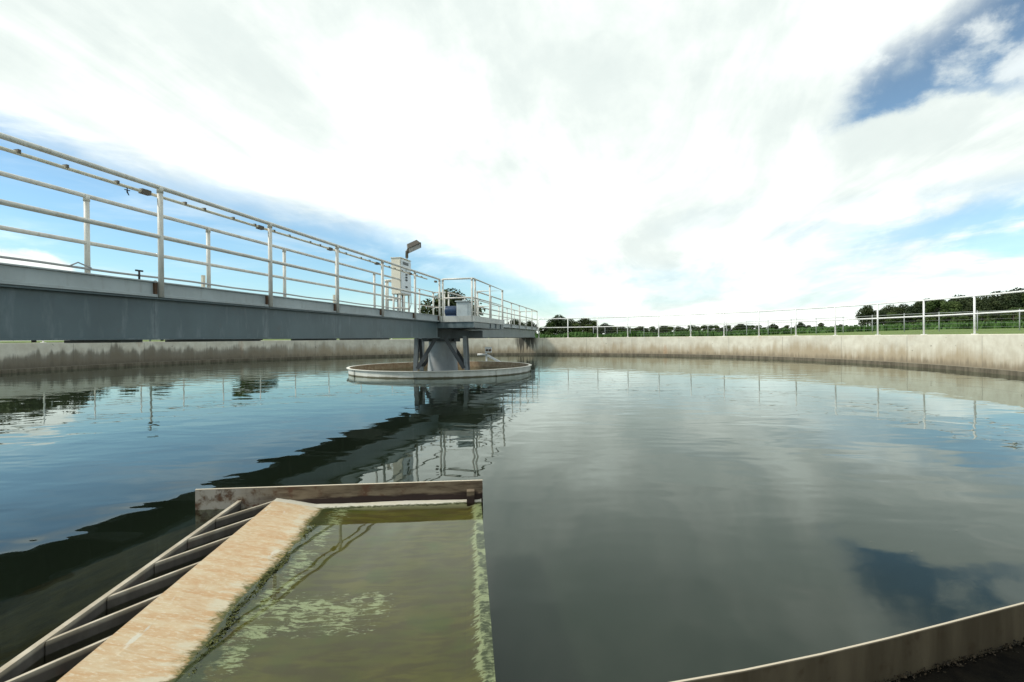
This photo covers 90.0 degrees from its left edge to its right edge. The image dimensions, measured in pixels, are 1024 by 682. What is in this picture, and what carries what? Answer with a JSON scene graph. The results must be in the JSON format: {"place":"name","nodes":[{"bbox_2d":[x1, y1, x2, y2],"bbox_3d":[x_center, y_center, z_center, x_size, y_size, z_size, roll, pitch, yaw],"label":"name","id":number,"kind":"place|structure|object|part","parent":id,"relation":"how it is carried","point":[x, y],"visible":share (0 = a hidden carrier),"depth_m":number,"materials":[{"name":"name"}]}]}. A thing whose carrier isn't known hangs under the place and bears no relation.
{"place":"outdoors","nodes":[
{"label":"outdoors","id":0,"kind":"place"},
{"bbox_2d":[0,389,1023,681],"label":"water","id":1,"kind":"structure","parent":0,"point":[664,539],"depth_m":4.58,"materials":[{"name":"grey liquid"}]},
{"bbox_2d":[0,480,495,681],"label":"scum beach","id":2,"kind":"structure","parent":1,"relation":"on","point":[378,582],"depth_m":2.15,"materials":[{"name":"rusty stained steel"},{"name":"grey steel"},{"name":"green algae"}]},
{"bbox_2d":[188,525,315,681],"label":"algae","id":3,"kind":"object","parent":2,"relation":"on","point":[261,586],"visible":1,"depth_m":2.09,"materials":[{"name":"green plant"}]},
{"bbox_2d":[413,329,482,370],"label":"column","id":4,"kind":"structure","parent":1,"relation":"on","point":[442,353],"depth_m":16.14,"materials":[{"name":"metal"}]},
{"bbox_2d":[0,353,1023,681],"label":"scum baffle","id":5,"kind":"object","parent":1,"relation":"on","point":[902,653],"visible":0.43,"depth_m":1.65,"materials":[{"name":"beige concrete"}]},
{"bbox_2d":[875,637,1023,681],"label":"moss","id":6,"kind":"object","parent":5,"relation":"attached to","point":[960,665],"visible":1,"depth_m":1.66,"materials":[{"name":"green plant"}]},
{"bbox_2d":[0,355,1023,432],"bbox_3d":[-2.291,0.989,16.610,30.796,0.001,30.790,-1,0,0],"label":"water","id":7,"kind":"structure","parent":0,"point":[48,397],"depth_m":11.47,"materials":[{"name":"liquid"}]},
{"bbox_2d":[346,361,531,378],"bbox_3d":[-2.291,1.040,16.607,5.860,0.498,5.860,-1,0,0],"label":"feedwell ring","id":8,"kind":"object","parent":7,"relation":"in","point":[512,368],"visible":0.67,"depth_m":14.46,"materials":[{"name":"paint"}]},
{"bbox_2d":[477,347,500,361],"bbox_3d":[-0.743,0.770,20.993,1.351,1.055,0.279,-1,0,2],"label":"scum skimmer","id":9,"kind":"object","parent":7,"relation":"in","point":[488,349],"visible":0.73,"depth_m":20.90,"materials":[{"name":"grey metal"}]},
{"bbox_2d":[0,328,1023,342],"bbox_3d":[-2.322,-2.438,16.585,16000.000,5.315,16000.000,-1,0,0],"label":"ground","id":10,"kind":"structure","parent":0,"point":[967,331],"depth_m":51.19,"materials":[{"name":"green plant"}]},
{"bbox_2d":[418,288,484,316],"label":"tree","id":11,"kind":"object","parent":10,"relation":"on","point":[428,310],"visible":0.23,"depth_m":82.57,"materials":[{"name":"green plant"}]},
{"bbox_2d":[0,334,1023,681],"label":"tank wall","id":12,"kind":"structure","parent":10,"relation":"on","point":[990,352],"depth_m":22.81,"materials":[{"name":"concrete"}]},
{"bbox_2d":[0,132,537,342],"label":"walkway bridge","id":13,"kind":"structure","parent":12,"relation":"on","point":[43,304],"depth_m":6.17,"materials":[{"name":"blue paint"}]},
{"bbox_2d":[390,257,410,311],"bbox_3d":[-3.243,-1.518,15.157,0.345,1.790,0.902,0,0,11],"label":"control cabinet","id":14,"kind":"object","parent":13,"relation":"on","point":[404,283],"visible":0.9,"depth_m":14.78,"materials":[{"name":"beige metal"}]},
{"bbox_3d":[-3.111,-1.874,15.065,0.043,0.980,0.700,0,0,11],"label":"door","id":15,"kind":"part","parent":14,"relation":"part of","materials":[{"name":"paint"}]},
{"bbox_2d":[405,240,420,258],"bbox_3d":[-2.954,-2.494,15.316,0.473,1.054,0.383,-1,0,-10],"label":"flood lamp","id":16,"kind":"object","parent":14,"relation":"attached to","point":[413,245],"visible":0.95,"depth_m":15.24,"materials":[{"name":"grey metal"}]},
{"bbox_2d":[444,300,470,315],"bbox_3d":[-1.695,-0.974,16.226,0.830,0.660,0.520,0,0,11],"label":"drive motor","id":17,"kind":"object","parent":13,"relation":"on","point":[462,308],"visible":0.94,"depth_m":16.00,"materials":[{"name":"blue paint"}]},
{"bbox_2d":[40,290,1023,342],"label":"tank railing","id":18,"kind":"object","parent":12,"relation":"on","point":[974,313],"visible":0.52,"depth_m":22.01,"materials":[{"name":"silver metal"}]},
{"bbox_2d":[508,319,525,325],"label":"tree","id":19,"kind":"object","parent":10,"relation":"on","point":[516,322],"visible":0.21,"depth_m":145.67,"materials":[{"name":"green plant"}]},
{"bbox_2d":[523,320,536,333],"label":"tree","id":20,"kind":"object","parent":10,"relation":"on","point":[530,323],"visible":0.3,"depth_m":136.28,"materials":[{"name":"green plant"}]},
{"bbox_2d":[544,321,559,334],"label":"tree","id":21,"kind":"object","parent":10,"relation":"on","point":[551,324],"visible":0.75,"depth_m":131.67,"materials":[{"name":"green plant"}]},
{"bbox_2d":[546,314,571,333],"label":"tree","id":22,"kind":"object","parent":10,"relation":"on","point":[561,322],"visible":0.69,"depth_m":131.97,"materials":[{"name":"green plant"}]},
{"bbox_2d":[559,319,579,332],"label":"tree","id":23,"kind":"object","parent":10,"relation":"on","point":[573,321],"visible":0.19,"depth_m":139.13,"materials":[{"name":"green plant"}]},
{"bbox_2d":[570,323,583,331],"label":"tree","id":24,"kind":"object","parent":10,"relation":"on","point":[576,329],"visible":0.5,"depth_m":134.30,"materials":[{"name":"green plant"}]},
{"bbox_2d":[577,317,592,331],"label":"tree","id":25,"kind":"object","parent":10,"relation":"on","point":[583,322],"visible":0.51,"depth_m":144.74,"materials":[{"name":"green plant"}]},
{"bbox_2d":[584,324,592,332],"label":"tree","id":26,"kind":"object","parent":10,"relation":"on","point":[588,327],"visible":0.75,"depth_m":139.62,"materials":[{"name":"green plant"}]},
{"bbox_2d":[584,320,599,332],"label":"tree","id":27,"kind":"object","parent":10,"relation":"on","point":[593,323],"visible":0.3,"depth_m":145.99,"materials":[{"name":"green plant"}]},
{"bbox_2d":[595,323,611,333],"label":"tree","id":28,"kind":"object","parent":10,"relation":"on","point":[606,330],"visible":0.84,"depth_m":140.91,"materials":[{"name":"green plant"}]},
{"bbox_2d":[634,326,647,331],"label":"tree","id":29,"kind":"object","parent":10,"relation":"on","point":[639,328],"visible":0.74,"depth_m":320.50,"materials":[{"name":"green plant"}]},
{"bbox_2d":[648,326,655,332],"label":"tree","id":30,"kind":"object","parent":10,"relation":"on","point":[651,329],"visible":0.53,"depth_m":330.69,"materials":[{"name":"green plant"}]},
{"bbox_2d":[659,326,668,332],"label":"tree","id":31,"kind":"object","parent":10,"relation":"on","point":[664,329],"visible":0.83,"depth_m":238.89,"materials":[{"name":"green plant"}]},
{"bbox_2d":[667,326,674,332],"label":"tree","id":32,"kind":"object","parent":10,"relation":"on","point":[671,328],"visible":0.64,"depth_m":307.28,"materials":[{"name":"green plant"}]},
{"bbox_2d":[684,325,696,331],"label":"tree","id":33,"kind":"object","parent":10,"relation":"on","point":[692,327],"visible":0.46,"depth_m":291.90,"materials":[{"name":"green plant"}]},
{"bbox_2d":[706,325,713,330],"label":"tree","id":34,"kind":"object","parent":10,"relation":"on","point":[710,327],"visible":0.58,"depth_m":295.69,"materials":[{"name":"green plant"}]},
{"bbox_2d":[713,325,719,331],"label":"tree","id":35,"kind":"object","parent":10,"relation":"on","point":[716,328],"visible":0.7,"depth_m":344.84,"materials":[{"name":"green plant"}]},
{"bbox_2d":[725,325,734,331],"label":"tree","id":36,"kind":"object","parent":10,"relation":"on","point":[729,328],"visible":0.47,"depth_m":313.36,"materials":[{"name":"green plant"}]},
{"bbox_2d":[734,324,745,329],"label":"tree","id":37,"kind":"object","parent":10,"relation":"on","point":[741,326],"visible":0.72,"depth_m":236.35,"materials":[{"name":"green plant"}]},
{"bbox_2d":[767,323,778,328],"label":"tree","id":38,"kind":"object","parent":10,"relation":"on","point":[771,325],"visible":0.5,"depth_m":249.73,"materials":[{"name":"green plant"}]},
{"bbox_2d":[794,322,806,328],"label":"tree","id":39,"kind":"object","parent":10,"relation":"on","point":[799,326],"visible":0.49,"depth_m":258.88,"materials":[{"name":"green plant"}]},
{"bbox_2d":[593,309,1019,335],"bbox_3d":[32.987,-1.558,60.493,0.079,2.531,66.929,-1,0,-35],"label":"field fence","id":40,"kind":"object","parent":10,"relation":"on","point":[977,311],"visible":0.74,"depth_m":54.06,"materials":[{"name":"silver metal"}]},
{"bbox_2d":[855,305,876,325],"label":"tree","id":41,"kind":"object","parent":10,"relation":"on","point":[866,311],"visible":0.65,"depth_m":117.21,"materials":[{"name":"green plant"}]},
{"bbox_2d":[869,309,887,325],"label":"tree","id":42,"kind":"object","parent":10,"relation":"on","point":[882,312],"visible":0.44,"depth_m":106.73,"materials":[{"name":"green plant"}]},
{"bbox_2d":[879,304,902,313],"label":"tree","id":43,"kind":"object","parent":10,"relation":"on","point":[890,309],"visible":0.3,"depth_m":118.67,"materials":[{"name":"green plant"}]},
{"bbox_2d":[884,312,900,324],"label":"tree","id":44,"kind":"object","parent":10,"relation":"on","point":[891,320],"visible":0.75,"depth_m":95.43,"materials":[{"name":"green plant"}]},
{"bbox_2d":[895,303,913,320],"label":"tree","id":45,"kind":"object","parent":10,"relation":"on","point":[904,306],"visible":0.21,"depth_m":117.44,"materials":[{"name":"green plant"}]},
{"bbox_2d":[898,306,921,323],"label":"tree","id":46,"kind":"object","parent":10,"relation":"on","point":[909,312],"visible":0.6,"depth_m":114.00,"materials":[{"name":"green plant"}]},
{"bbox_2d":[910,314,926,323],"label":"tree","id":47,"kind":"object","parent":10,"relation":"on","point":[919,319],"visible":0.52,"depth_m":98.02,"materials":[{"name":"green plant"}]},
{"bbox_2d":[911,301,932,318],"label":"tree","id":48,"kind":"object","parent":10,"relation":"on","point":[919,305],"visible":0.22,"depth_m":115.84,"materials":[{"name":"green plant"}]},
{"bbox_2d":[925,300,945,323],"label":"tree","id":49,"kind":"object","parent":10,"relation":"on","point":[933,305],"visible":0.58,"depth_m":108.86,"materials":[{"name":"green plant"}]},
{"bbox_2d":[940,312,957,322],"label":"tree","id":50,"kind":"object","parent":10,"relation":"on","point":[945,319],"visible":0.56,"depth_m":94.52,"materials":[{"name":"green plant"}]},
{"bbox_2d":[938,301,963,321],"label":"tree","id":51,"kind":"object","parent":10,"relation":"on","point":[952,306],"visible":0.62,"depth_m":104.07,"materials":[{"name":"green plant"}]},
{"bbox_2d":[948,294,970,318],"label":"tree","id":52,"kind":"object","parent":10,"relation":"on","point":[955,299],"visible":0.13,"depth_m":116.62,"materials":[{"name":"green plant"}]},
{"bbox_2d":[959,316,968,322],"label":"tree","id":53,"kind":"object","parent":10,"relation":"on","point":[965,318],"visible":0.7,"depth_m":96.67,"materials":[{"name":"green plant"}]},
{"bbox_2d":[954,297,984,321],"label":"tree","id":54,"kind":"object","parent":10,"relation":"on","point":[962,300],"visible":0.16,"depth_m":114.54,"materials":[{"name":"green plant"}]},
{"bbox_2d":[970,310,995,321],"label":"tree","id":55,"kind":"object","parent":10,"relation":"on","point":[982,316],"visible":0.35,"depth_m":96.49,"materials":[{"name":"green plant"}]},
{"bbox_2d":[963,296,1003,321],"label":"tree","id":56,"kind":"object","parent":10,"relation":"on","point":[986,303],"visible":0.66,"depth_m":102.91,"materials":[{"name":"green plant"}]},
{"bbox_2d":[981,291,1001,322],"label":"tree","id":57,"kind":"object","parent":10,"relation":"on","point":[991,296],"visible":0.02,"depth_m":116.58,"materials":[{"name":"green plant"}]},
{"bbox_2d":[992,287,1023,322],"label":"tree","id":58,"kind":"object","parent":10,"relation":"on","point":[1018,304],"visible":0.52,"depth_m":107.46,"materials":[{"name":"green plant"}]},
{"bbox_2d":[992,290,1023,309],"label":"tree","id":59,"kind":"object","parent":10,"relation":"on","point":[998,297],"visible":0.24,"depth_m":109.55,"materials":[{"name":"green plant"}]},
{"bbox_2d":[1000,307,1023,322],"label":"tree","id":60,"kind":"object","parent":10,"relation":"on","point":[1013,316],"visible":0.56,"depth_m":97.14,"materials":[{"name":"green plant"}]},
{"bbox_2d":[0,0,1023,340],"label":"sky","id":61,"kind":"structure","parent":0,"point":[587,159],"materials":[{"name":"white"}]},
{"bbox_2d":[535,320,1023,337],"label":"tall grass","id":62,"kind":"structure","parent":0,"point":[930,326],"depth_m":72.83,"materials":[{"name":"green plant"}]}
]}

